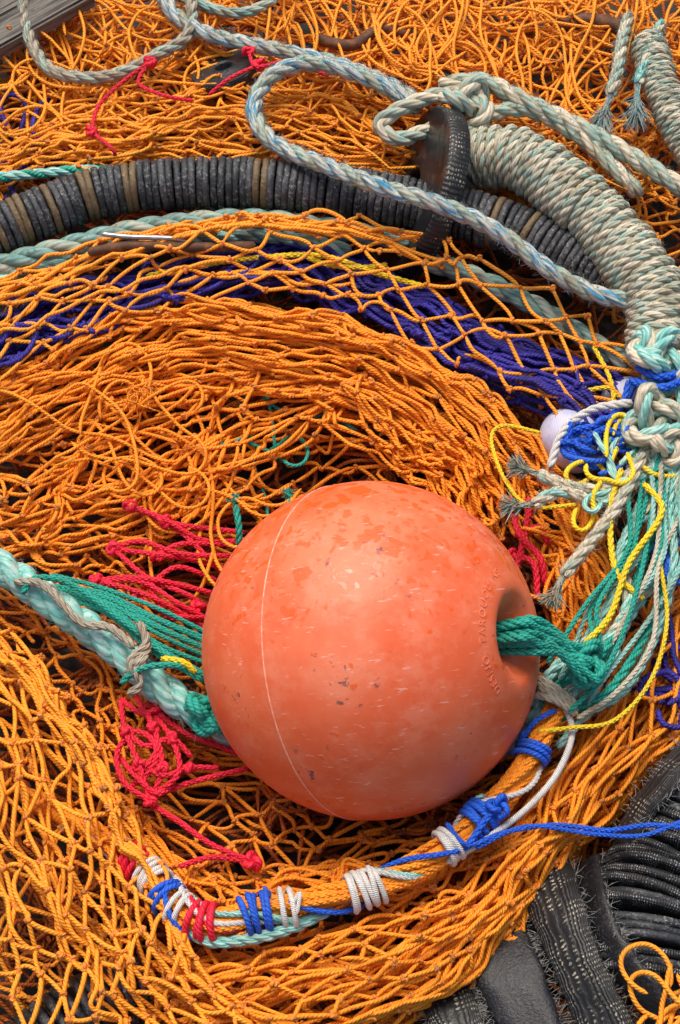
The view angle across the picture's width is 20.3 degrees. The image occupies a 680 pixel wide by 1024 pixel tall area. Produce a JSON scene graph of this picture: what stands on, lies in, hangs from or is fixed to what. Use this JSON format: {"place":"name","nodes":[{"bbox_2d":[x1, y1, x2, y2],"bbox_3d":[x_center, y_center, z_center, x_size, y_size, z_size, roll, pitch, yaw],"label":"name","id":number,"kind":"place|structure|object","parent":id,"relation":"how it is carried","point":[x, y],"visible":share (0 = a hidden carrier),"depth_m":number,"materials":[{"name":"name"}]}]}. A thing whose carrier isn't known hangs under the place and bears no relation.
{"place":"outdoors","nodes":[
{"label":"outdoors","id":0,"kind":"place"},
{"bbox_2d":[0,0,679,1023],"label":"ground","id":1,"kind":"structure","parent":0,"point":[606,326],"depth_m":2.78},
{"bbox_2d":[0,627,269,1023],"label":"fishing net","id":2,"kind":"object","parent":1,"relation":"on","point":[31,676],"visible":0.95,"depth_m":2.31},
{"bbox_2d":[29,701,564,936],"bbox_3d":[-0.036,0.394,2.354,0.697,0.107,0.243,-8,62,-4],"label":"headline","id":3,"kind":"object","parent":2,"relation":"on","point":[520,772],"visible":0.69,"depth_m":2.30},
{"bbox_2d":[116,841,149,882],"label":"lashing","id":4,"kind":"object","parent":3,"relation":"attached to","point":[126,864],"visible":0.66,"depth_m":2.33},
{"bbox_2d":[131,856,173,894],"bbox_3d":[-0.229,0.450,2.325,0.051,0.051,0.043,-32,67,-16],"label":"lashing","id":5,"kind":"object","parent":3,"relation":"attached to","point":[156,870],"visible":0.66,"depth_m":2.31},
{"bbox_2d":[147,879,186,915],"bbox_3d":[-0.209,0.467,2.305,0.051,0.053,0.031,-34,67,-17],"label":"lashing","id":6,"kind":"object","parent":3,"relation":"attached to","point":[160,890],"visible":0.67,"depth_m":2.29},
{"bbox_2d":[162,889,193,923],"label":"lashing","id":7,"kind":"object","parent":3,"relation":"attached to","point":[180,902],"visible":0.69,"depth_m":2.27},
{"bbox_2d":[113,853,246,933],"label":"twine","id":8,"kind":"object","parent":3,"relation":"on","point":[191,898],"visible":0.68,"depth_m":2.27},
{"bbox_2d":[182,899,218,943],"bbox_3d":[-0.165,0.491,2.281,0.048,0.054,0.054,0,62,0],"label":"lashing","id":9,"kind":"object","parent":3,"relation":"attached to","point":[211,907],"visible":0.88,"depth_m":2.26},
{"bbox_2d":[235,886,273,935],"bbox_3d":[-0.100,0.481,2.283,0.044,0.055,0.054,-11,63,-6],"label":"lashing","id":10,"kind":"object","parent":3,"relation":"attached to","point":[264,895],"visible":0.9,"depth_m":2.26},
{"bbox_2d":[188,908,328,947],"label":"rope","id":11,"kind":"object","parent":3,"relation":"on","point":[245,939],"visible":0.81,"depth_m":2.27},
{"bbox_2d":[163,872,380,940],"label":"twine","id":12,"kind":"object","parent":3,"relation":"on","point":[334,912],"visible":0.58,"depth_m":2.27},
{"bbox_2d":[276,886,301,927],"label":"lashing","id":13,"kind":"object","parent":3,"relation":"attached to","point":[294,906],"visible":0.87,"depth_m":2.26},
{"bbox_2d":[84,766,542,926],"bbox_3d":[-0.025,0.418,2.324,0.576,0.087,0.169,-5,62,-3],"label":"twine","id":14,"kind":"object","parent":3,"relation":"on","point":[460,817],"visible":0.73,"depth_m":2.29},
{"bbox_2d":[193,793,484,923],"bbox_3d":[-0.032,0.445,2.314,0.445,0.079,0.114,-9,62,-5],"label":"twine","id":15,"kind":"object","parent":3,"relation":"on","point":[238,913],"visible":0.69,"depth_m":2.27,"materials":[{"name":"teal fabric"}]},
{"bbox_2d":[343,865,388,914],"bbox_3d":[0.029,0.455,2.293,0.051,0.053,0.053,-19,64,-10],"label":"lashing","id":16,"kind":"object","parent":3,"relation":"attached to","point":[360,877],"visible":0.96,"depth_m":2.27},
{"bbox_2d":[431,826,466,866],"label":"lashing","id":17,"kind":"object","parent":3,"relation":"attached to","point":[447,838],"visible":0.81,"depth_m":2.30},
{"bbox_2d":[380,709,557,867],"bbox_3d":[0.174,0.359,2.331,0.305,0.040,0.065,-40,69,-19],"label":"twine","id":18,"kind":"object","parent":3,"relation":"on","point":[528,729],"visible":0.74,"depth_m":2.29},
{"bbox_2d":[459,796,502,839],"bbox_3d":[0.172,0.375,2.328,0.039,0.054,0.055,-29,66,-14],"label":"lashing","id":19,"kind":"object","parent":3,"relation":"attached to","point":[470,805],"visible":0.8,"depth_m":2.31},
{"bbox_2d":[446,691,574,863],"bbox_3d":[0.221,0.339,2.342,0.074,0.021,0.256,26,65,13],"label":"cord","id":20,"kind":"object","parent":3,"relation":"on","point":[533,801],"visible":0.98,"depth_m":2.33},
{"bbox_2d":[510,730,552,767],"bbox_3d":[0.240,0.298,2.366,0.049,0.051,0.038,28,66,14],"label":"lashing","id":21,"kind":"object","parent":3,"relation":"attached to","point":[541,752],"visible":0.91,"depth_m":2.35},
{"bbox_2d":[539,470,658,707],"bbox_3d":[0.370,0.042,2.493,0.085,0.073,0.530,18,63,9],"label":"rope","id":22,"kind":"object","parent":3,"relation":"on","point":[627,596],"visible":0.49,"depth_m":2.43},
{"bbox_2d":[558,456,655,680],"bbox_3d":[0.365,0.057,2.453,0.055,0.026,0.380,18,64,10],"label":"twine","id":23,"kind":"object","parent":22,"relation":"on","point":[637,560],"visible":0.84,"depth_m":2.45,"materials":[{"name":"teal fabric"}]},
{"bbox_2d":[567,478,657,712],"bbox_3d":[0.378,0.073,2.446,0.037,0.030,0.429,19,64,10],"label":"twine","id":24,"kind":"object","parent":22,"relation":"on","point":[587,694],"visible":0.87,"depth_m":2.40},
{"bbox_2d":[593,454,660,641],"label":"twine","id":25,"kind":"object","parent":22,"relation":"on","point":[605,590],"visible":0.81,"depth_m":2.43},
{"bbox_2d":[537,565,669,732],"bbox_3d":[0.361,0.191,2.394,0.082,0.030,0.279,34,67,16],"label":"twine","id":26,"kind":"object","parent":3,"relation":"on","point":[642,693],"visible":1,"depth_m":2.38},
{"bbox_2d":[550,396,679,706],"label":"rope","id":27,"kind":"object","parent":3,"relation":"on","point":[647,593],"visible":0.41,"depth_m":2.44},
{"bbox_2d":[562,457,663,689],"bbox_3d":[0.377,0.070,2.456,0.055,0.038,0.388,20,64,10],"label":"twine","id":28,"kind":"object","parent":27,"relation":"on","point":[653,559],"visible":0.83,"depth_m":2.44,"materials":[{"name":"beige fabric"}]},
{"bbox_2d":[554,367,679,753],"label":"rope","id":29,"kind":"object","parent":27,"relation":"on","point":[560,743],"visible":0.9,"depth_m":2.44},
{"bbox_2d":[576,515,678,719],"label":"twine","id":30,"kind":"object","parent":29,"relation":"on","point":[625,682],"visible":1,"depth_m":2.38,"materials":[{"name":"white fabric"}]},
{"bbox_2d":[559,364,679,476],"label":"twine","id":31,"kind":"object","parent":27,"relation":"attached to","point":[569,444],"visible":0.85,"depth_m":2.54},
{"bbox_2d":[560,472,678,725],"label":"rope","id":32,"kind":"object","parent":27,"relation":"on","point":[624,671],"visible":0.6,"depth_m":2.39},
{"bbox_2d":[534,675,578,715],"bbox_3d":[0.269,0.232,2.378,0.072,0.020,0.031,33,67,16],"label":"lashing","id":33,"kind":"object","parent":32,"relation":"attached to","point":[549,691],"visible":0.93,"depth_m":2.37,"materials":[{"name":"beige fabric"}]},
{"bbox_2d":[587,473,679,705],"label":"twine","id":34,"kind":"object","parent":32,"relation":"on","point":[631,643],"visible":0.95,"depth_m":2.41,"materials":[{"name":"teal fabric"}]},
{"bbox_2d":[651,538,679,585],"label":"twine","id":35,"kind":"object","parent":32,"relation":"on","point":[667,561],"visible":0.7,"depth_m":2.45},
{"bbox_2d":[563,412,678,532],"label":"twine","id":36,"kind":"object","parent":27,"relation":"on","point":[598,480],"visible":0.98,"depth_m":2.50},
{"bbox_2d":[572,471,671,698],"bbox_3d":[0.390,0.073,2.452,0.046,0.033,0.404,21,64,11],"label":"twine","id":37,"kind":"object","parent":27,"relation":"on","point":[663,556],"visible":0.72,"depth_m":2.45,"materials":[{"name":"teal fabric"}]},
{"bbox_2d":[607,467,644,600],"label":"twine","id":38,"kind":"object","parent":27,"relation":"on","point":[611,547],"visible":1,"depth_m":2.46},
{"bbox_2d":[603,452,665,661],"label":"twine","id":39,"kind":"object","parent":27,"relation":"on","point":[660,543],"visible":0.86,"depth_m":2.46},
{"bbox_2d":[620,382,679,471],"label":"rope knot","id":40,"kind":"object","parent":27,"relation":"on","point":[653,412],"visible":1,"depth_m":2.51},
{"bbox_2d":[533,452,651,612],"bbox_3d":[0.333,0.022,2.472,0.049,0.052,0.277,28,66,14],"label":"frayed rope","id":41,"kind":"object","parent":40,"relation":"attached to","point":[584,548],"visible":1,"depth_m":2.46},
{"bbox_2d":[546,446,638,663],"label":"twine","id":42,"kind":"object","parent":41,"relation":"on","point":[592,595],"visible":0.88,"depth_m":2.43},
{"bbox_2d":[0,0,679,1023],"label":"fishing net","id":43,"kind":"object","parent":1,"relation":"on","point":[434,818],"visible":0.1,"depth_m":2.64,"materials":[{"name":"fabric"}]},
{"bbox_2d":[4,953,149,1023],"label":"disc line","id":44,"kind":"object","parent":43,"relation":"on","point":[50,998],"visible":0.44,"depth_m":2.26,"materials":[{"name":"fabric"}]},
{"bbox_2d":[0,517,206,826],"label":"fishing net","id":45,"kind":"object","parent":43,"relation":"on","point":[42,564],"visible":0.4,"depth_m":2.54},
{"bbox_2d":[0,366,525,605],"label":"fishing net","id":46,"kind":"object","parent":43,"relation":"on","point":[63,484],"visible":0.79,"depth_m":2.62,"materials":[{"name":"fabric"}]},
{"bbox_2d":[88,499,244,627],"bbox_3d":[-0.234,0.071,2.546,0.176,0.071,0.169,14,63,7],"label":"red netting","id":47,"kind":"object","parent":46,"relation":"on","point":[147,582],"visible":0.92,"depth_m":2.54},
{"bbox_2d":[225,492,242,545],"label":"twine","id":48,"kind":"object","parent":46,"relation":"on","point":[238,523],"visible":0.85,"depth_m":2.58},
{"bbox_2d":[184,395,357,514],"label":"twine","id":49,"kind":"object","parent":46,"relation":"on","point":[283,440],"visible":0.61,"depth_m":2.65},
{"bbox_2d":[281,486,297,502],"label":"twine","id":50,"kind":"object","parent":46,"relation":"on","point":[288,493],"visible":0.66,"depth_m":2.58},
{"bbox_2d":[0,292,566,536],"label":"fishing net","id":51,"kind":"object","parent":43,"relation":"on","point":[420,368],"visible":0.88,"depth_m":2.64,"materials":[{"name":"fabric"}]},
{"bbox_2d":[0,238,627,423],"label":"fishing net","id":52,"kind":"object","parent":43,"relation":"on","point":[531,355],"visible":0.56,"depth_m":2.69,"materials":[{"name":"fabric"}]},
{"bbox_2d":[0,228,351,286],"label":"rope","id":53,"kind":"object","parent":52,"relation":"on","point":[256,235],"visible":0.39,"depth_m":2.74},
{"bbox_2d":[0,204,408,273],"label":"rope","id":54,"kind":"object","parent":52,"relation":"on","point":[26,256],"visible":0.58,"depth_m":2.73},
{"bbox_2d":[146,252,423,288],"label":"twine","id":55,"kind":"object","parent":52,"relation":"on","point":[313,256],"visible":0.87,"depth_m":2.71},
{"bbox_2d":[0,208,639,417],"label":"fishing net","id":56,"kind":"object","parent":52,"relation":"on","point":[334,229],"visible":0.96,"depth_m":2.68,"materials":[{"name":"fabric"}]},
{"bbox_2d":[101,232,187,241],"bbox_3d":[-0.275,-0.388,2.699,0.129,0.018,0.011,3,62,2],"label":"steel link","id":57,"kind":"object","parent":56,"relation":"on","point":[135,237],"visible":1,"depth_m":2.69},
{"bbox_2d":[87,241,255,256],"bbox_3d":[-0.239,-0.376,2.700,0.239,0.022,0.019,-2,62,-1],"label":"iron bar","id":58,"kind":"object","parent":56,"relation":"on","point":[103,249],"visible":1,"depth_m":2.69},
{"bbox_2d":[421,254,629,372],"bbox_3d":[0.255,-0.295,2.702,0.362,0.043,0.042,29,66,14],"label":"rope","id":59,"kind":"object","parent":52,"relation":"on","point":[541,307],"visible":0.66,"depth_m":2.69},
{"bbox_2d":[540,408,603,472],"bbox_3d":[0.321,-0.099,2.628,0.088,0.088,0.095,-21,42,-23],"label":"float","id":60,"kind":"object","parent":52,"relation":"on","point":[551,425],"visible":0.32,"depth_m":2.60,"materials":[{"name":"white plastic"}]},
{"bbox_2d":[546,399,632,468],"bbox_3d":[0.326,-0.115,2.552,0.147,0.034,0.040,-35,67,-17],"label":"cord","id":61,"kind":"object","parent":60,"relation":"on","point":[579,416],"visible":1,"depth_m":2.55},
{"bbox_2d":[588,345,620,399],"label":"twine","id":62,"kind":"object","parent":52,"relation":"on","point":[607,373],"visible":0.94,"depth_m":2.62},
{"bbox_2d":[601,376,637,410],"bbox_3d":[0.403,-0.153,2.652,0.078,0.072,0.072,3,77,40],"label":"float","id":63,"kind":"object","parent":52,"relation":"on","point":[620,387],"visible":0.16,"depth_m":2.63,"materials":[{"name":"white plastic"}]},
{"bbox_2d":[0,0,679,243],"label":"fishing net","id":64,"kind":"object","parent":43,"relation":"on","point":[387,45],"visible":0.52,"depth_m":2.93,"materials":[{"name":"fabric"}]},
{"bbox_2d":[0,92,69,200],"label":"fishing net","id":65,"kind":"object","parent":64,"relation":"on","point":[21,126],"visible":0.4,"depth_m":2.87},
{"bbox_2d":[0,0,94,58],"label":"wooden boards","id":66,"kind":"object","parent":64,"relation":"on","point":[45,16],"visible":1,"depth_m":2.93,"materials":[{"name":"grey wood"}]},
{"bbox_2d":[0,164,106,181],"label":"rope","id":67,"kind":"object","parent":64,"relation":"on","point":[34,174],"visible":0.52,"depth_m":2.79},
{"bbox_2d":[13,0,201,89],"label":"rope","id":68,"kind":"object","parent":64,"relation":"on","point":[185,36],"visible":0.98,"depth_m":2.88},
{"bbox_2d":[0,73,406,189],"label":"fishing net","id":69,"kind":"object","parent":64,"relation":"on","point":[170,124],"visible":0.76,"depth_m":2.83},
{"bbox_2d":[85,46,328,155],"bbox_3d":[-0.216,-0.645,2.847,0.373,0.033,0.150,-23,64,-12],"label":"red netting","id":70,"kind":"object","parent":69,"relation":"on","point":[259,65],"visible":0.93,"depth_m":2.84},
{"bbox_2d":[192,50,259,101],"bbox_3d":[-0.173,-0.666,2.900,0.104,0.034,0.104,-32,41,-16],"label":"rubber disc","id":71,"kind":"object","parent":64,"relation":"on","point":[236,62],"visible":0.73,"depth_m":2.88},
{"bbox_2d":[178,0,278,18],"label":"rope","id":72,"kind":"object","parent":64,"relation":"on","point":[253,10],"visible":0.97,"depth_m":2.94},
{"bbox_2d":[154,0,417,92],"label":"rope","id":73,"kind":"object","parent":64,"relation":"on","point":[210,34],"visible":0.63,"depth_m":2.89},
{"bbox_2d":[0,156,607,301],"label":"disc line","id":74,"kind":"object","parent":64,"relation":"on","point":[50,209],"visible":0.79,"depth_m":2.73,"materials":[{"name":"black rubber"}]},
{"bbox_2d":[377,105,469,279],"bbox_3d":[0.118,-0.469,2.792,0.038,0.256,0.256,14,60,-19],"label":"rubber disc","id":75,"kind":"object","parent":74,"relation":"on","point":[439,159],"visible":0.52,"depth_m":2.71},
{"bbox_2d":[244,52,628,311],"bbox_3d":[0.148,-0.491,2.710,0.673,0.116,0.239,32,67,16],"label":"rope","id":76,"kind":"object","parent":75,"relation":"on","point":[542,264],"visible":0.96,"depth_m":2.67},
{"bbox_2d":[314,23,409,51],"bbox_3d":[0.036,-0.731,2.941,0.150,0.029,0.044,-9,62,-5],"label":"iron bar","id":77,"kind":"object","parent":64,"relation":"on","point":[353,44],"visible":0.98,"depth_m":2.93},
{"bbox_2d":[437,68,679,199],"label":"rope","id":78,"kind":"object","parent":64,"relation":"on","point":[656,171],"visible":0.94,"depth_m":2.78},
{"bbox_2d":[442,58,679,323],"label":"fishing net","id":79,"kind":"object","parent":64,"relation":"on","point":[645,216],"visible":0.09,"depth_m":2.82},
{"bbox_2d":[465,120,679,374],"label":"served rope","id":80,"kind":"object","parent":79,"relation":"on","point":[561,185],"visible":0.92,"depth_m":2.67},
{"bbox_2d":[490,98,645,202],"bbox_3d":[0.329,-0.542,2.800,0.288,0.066,0.084,26,65,13],"label":"rope","id":81,"kind":"object","parent":64,"relation":"on","point":[618,172],"visible":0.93,"depth_m":2.78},
{"bbox_2d":[372,74,495,145],"bbox_3d":[0.141,-0.579,2.785,0.185,0.078,0.086,-15,63,-8],"label":"rope knot","id":82,"kind":"object","parent":81,"relation":"on","point":[468,96],"visible":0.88,"depth_m":2.78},
{"bbox_2d":[556,12,636,52],"bbox_3d":[0.397,-0.750,2.947,0.123,0.033,0.059,27,65,13],"label":"iron bar","id":83,"kind":"object","parent":64,"relation":"on","point":[604,19],"visible":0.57,"depth_m":2.94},
{"bbox_2d":[588,9,636,135],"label":"frayed rope","id":84,"kind":"object","parent":64,"relation":"on","point":[601,118],"visible":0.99,"depth_m":2.85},
{"bbox_2d":[611,18,668,133],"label":"frayed rope","id":85,"kind":"object","parent":64,"relation":"on","point":[636,115],"visible":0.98,"depth_m":2.83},
{"bbox_2d":[629,26,679,169],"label":"served rope","id":86,"kind":"object","parent":64,"relation":"on","point":[661,90],"visible":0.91,"depth_m":2.83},
{"bbox_2d":[94,664,593,953],"bbox_3d":[-0.004,0.351,2.450,0.666,0.154,0.454,0,62,0],"label":"fishing net","id":87,"kind":"object","parent":43,"relation":"on","point":[291,871],"visible":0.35,"depth_m":2.41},
{"bbox_2d":[113,694,262,871],"bbox_3d":[-0.192,0.341,2.418,0.192,0.066,0.236,0,62,0],"label":"red netting","id":88,"kind":"object","parent":87,"relation":"on","point":[251,860],"visible":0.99,"depth_m":2.41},
{"bbox_2d":[0,547,585,760],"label":"rope","id":89,"kind":"object","parent":87,"relation":"on","point":[166,692],"visible":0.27,"depth_m":2.45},
{"bbox_2d":[13,577,150,696],"bbox_3d":[-0.318,0.135,2.451,0.233,0.036,0.079,41,69,19],"label":"cord","id":90,"kind":"object","parent":89,"relation":"on","point":[83,623],"visible":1,"depth_m":2.43,"materials":[{"name":"grey fabric"}]},
{"bbox_2d":[21,573,204,684],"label":"twine","id":91,"kind":"object","parent":89,"relation":"attached to","point":[104,599],"visible":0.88,"depth_m":2.47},
{"bbox_2d":[160,655,196,673],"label":"twine","id":92,"kind":"object","parent":91,"relation":"on","point":[190,667],"visible":1,"depth_m":2.42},
{"bbox_2d":[124,645,152,677],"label":"lashing","id":93,"kind":"object","parent":89,"relation":"attached to","point":[141,658],"visible":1,"depth_m":2.41,"materials":[{"name":"beige fabric"}]},
{"bbox_2d":[182,689,223,742],"bbox_3d":[-0.164,0.255,2.411,0.070,0.063,0.064,-15,63,-8],"label":"rope knot","id":94,"kind":"object","parent":89,"relation":"attached to","point":[203,722],"visible":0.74,"depth_m":2.40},
{"bbox_2d":[531,479,646,710],"bbox_3d":[0.359,0.036,2.495,0.073,0.064,0.528,19,64,10],"label":"rope","id":95,"kind":"object","parent":89,"relation":"on","point":[552,671],"visible":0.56,"depth_m":2.43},
{"bbox_2d":[563,465,647,662],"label":"twine","id":96,"kind":"object","parent":95,"relation":"on","point":[636,536],"visible":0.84,"depth_m":2.47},
{"bbox_2d":[583,481,664,642],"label":"twine","id":97,"kind":"object","parent":95,"relation":"on","point":[635,552],"visible":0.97,"depth_m":2.44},
{"bbox_2d":[540,380,669,705],"bbox_3d":[0.377,0.041,2.494,0.083,0.082,0.550,19,64,10],"label":"rope","id":98,"kind":"object","parent":89,"relation":"on","point":[566,679],"visible":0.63,"depth_m":2.40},
{"bbox_2d":[498,463,650,523],"bbox_3d":[0.315,-0.024,2.496,0.231,0.058,0.068,-12,63,-6],"label":"frayed rope","id":99,"kind":"object","parent":98,"relation":"attached to","point":[508,506],"visible":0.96,"depth_m":2.49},
{"bbox_2d":[489,424,577,509],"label":"twine","id":100,"kind":"object","parent":99,"relation":"on","point":[503,476],"visible":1,"depth_m":2.52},
{"bbox_2d":[505,445,652,493],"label":"frayed rope","id":101,"kind":"object","parent":98,"relation":"attached to","point":[517,466],"visible":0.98,"depth_m":2.50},
{"bbox_2d":[582,432,655,513],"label":"twine","id":102,"kind":"object","parent":101,"relation":"on","point":[611,470],"visible":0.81,"depth_m":2.51,"materials":[{"name":"teal fabric"}]},
{"bbox_2d":[624,325,679,396],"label":"rope knot","id":103,"kind":"object","parent":98,"relation":"on","point":[645,349],"visible":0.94,"depth_m":2.56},
{"bbox_2d":[201,481,539,820],"bbox_3d":[0.039,0.174,2.406,0.406,0.427,0.427,-8,85,29],"label":"buoy","id":104,"kind":"object","parent":43,"relation":"on","point":[356,666],"visible":0.95,"depth_m":2.25,"materials":[{"name":"orange plastic"}]},
{"bbox_2d":[496,615,606,696],"bbox_3d":[0.253,0.177,2.329,0.155,0.122,0.074,0,62,0],"label":"buoy line","id":105,"kind":"object","parent":104,"relation":"attached to","point":[528,635],"visible":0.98,"depth_m":2.31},
{"bbox_2d":[413,918,552,1023],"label":"disc line","id":106,"kind":"object","parent":43,"relation":"on","point":[539,951],"visible":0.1,"depth_m":2.33,"materials":[{"name":"fabric"}]},
{"bbox_2d":[598,787,679,995],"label":"disc line","id":107,"kind":"object","parent":43,"relation":"on","point":[644,892],"visible":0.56,"depth_m":2.27,"materials":[{"name":"black rubber"}]},
{"bbox_2d":[610,735,679,849],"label":"rubber strip","id":108,"kind":"object","parent":107,"relation":"on","point":[656,792],"visible":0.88,"depth_m":2.33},
{"bbox_2d":[152,547,679,1023],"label":"fishing net","id":109,"kind":"object","parent":1,"relation":"on","point":[496,915],"visible":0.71,"depth_m":2.30,"materials":[{"name":"fabric"}]},
{"bbox_2d":[445,793,679,849],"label":"twine","id":110,"kind":"object","parent":109,"relation":"on","point":[497,804],"visible":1,"depth_m":2.30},
{"bbox_2d":[525,852,639,1023],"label":"rubber strip","id":111,"kind":"object","parent":109,"relation":"on","point":[558,914],"visible":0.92,"depth_m":2.26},
{"bbox_2d":[574,848,679,1023],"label":"rubber strip","id":112,"kind":"object","parent":111,"relation":"on","point":[609,932],"visible":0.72,"depth_m":2.25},
{"bbox_2d":[618,941,679,1023],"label":"fishing net","id":113,"kind":"object","parent":112,"relation":"on","point":[666,1013],"visible":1,"depth_m":2.19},
{"bbox_2d":[631,610,679,729],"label":"fishing net","id":114,"kind":"object","parent":109,"relation":"on","point":[667,673],"visible":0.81,"depth_m":2.42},
{"bbox_2d":[415,984,491,1023],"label":"rubber strip","id":115,"kind":"object","parent":1,"relation":"on","point":[460,1006],"visible":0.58,"depth_m":2.27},
{"bbox_2d":[462,919,571,1023],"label":"rubber strip","id":116,"kind":"object","parent":1,"relation":"on","point":[511,982],"visible":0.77,"depth_m":2.26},
{"bbox_2d":[495,431,637,677],"bbox_3d":[0.306,0.041,2.549,0.179,0.097,0.398,0,62,0],"label":"fishing net","id":117,"kind":"object","parent":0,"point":[590,573],"visible":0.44,"depth_m":2.53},
{"bbox_2d":[508,497,549,595],"bbox_3d":[0.251,0.046,2.549,0.064,0.035,0.153,0,62,0],"label":"red netting","id":118,"kind":"object","parent":117,"relation":"on","point":[518,555],"visible":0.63,"depth_m":2.54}
]}

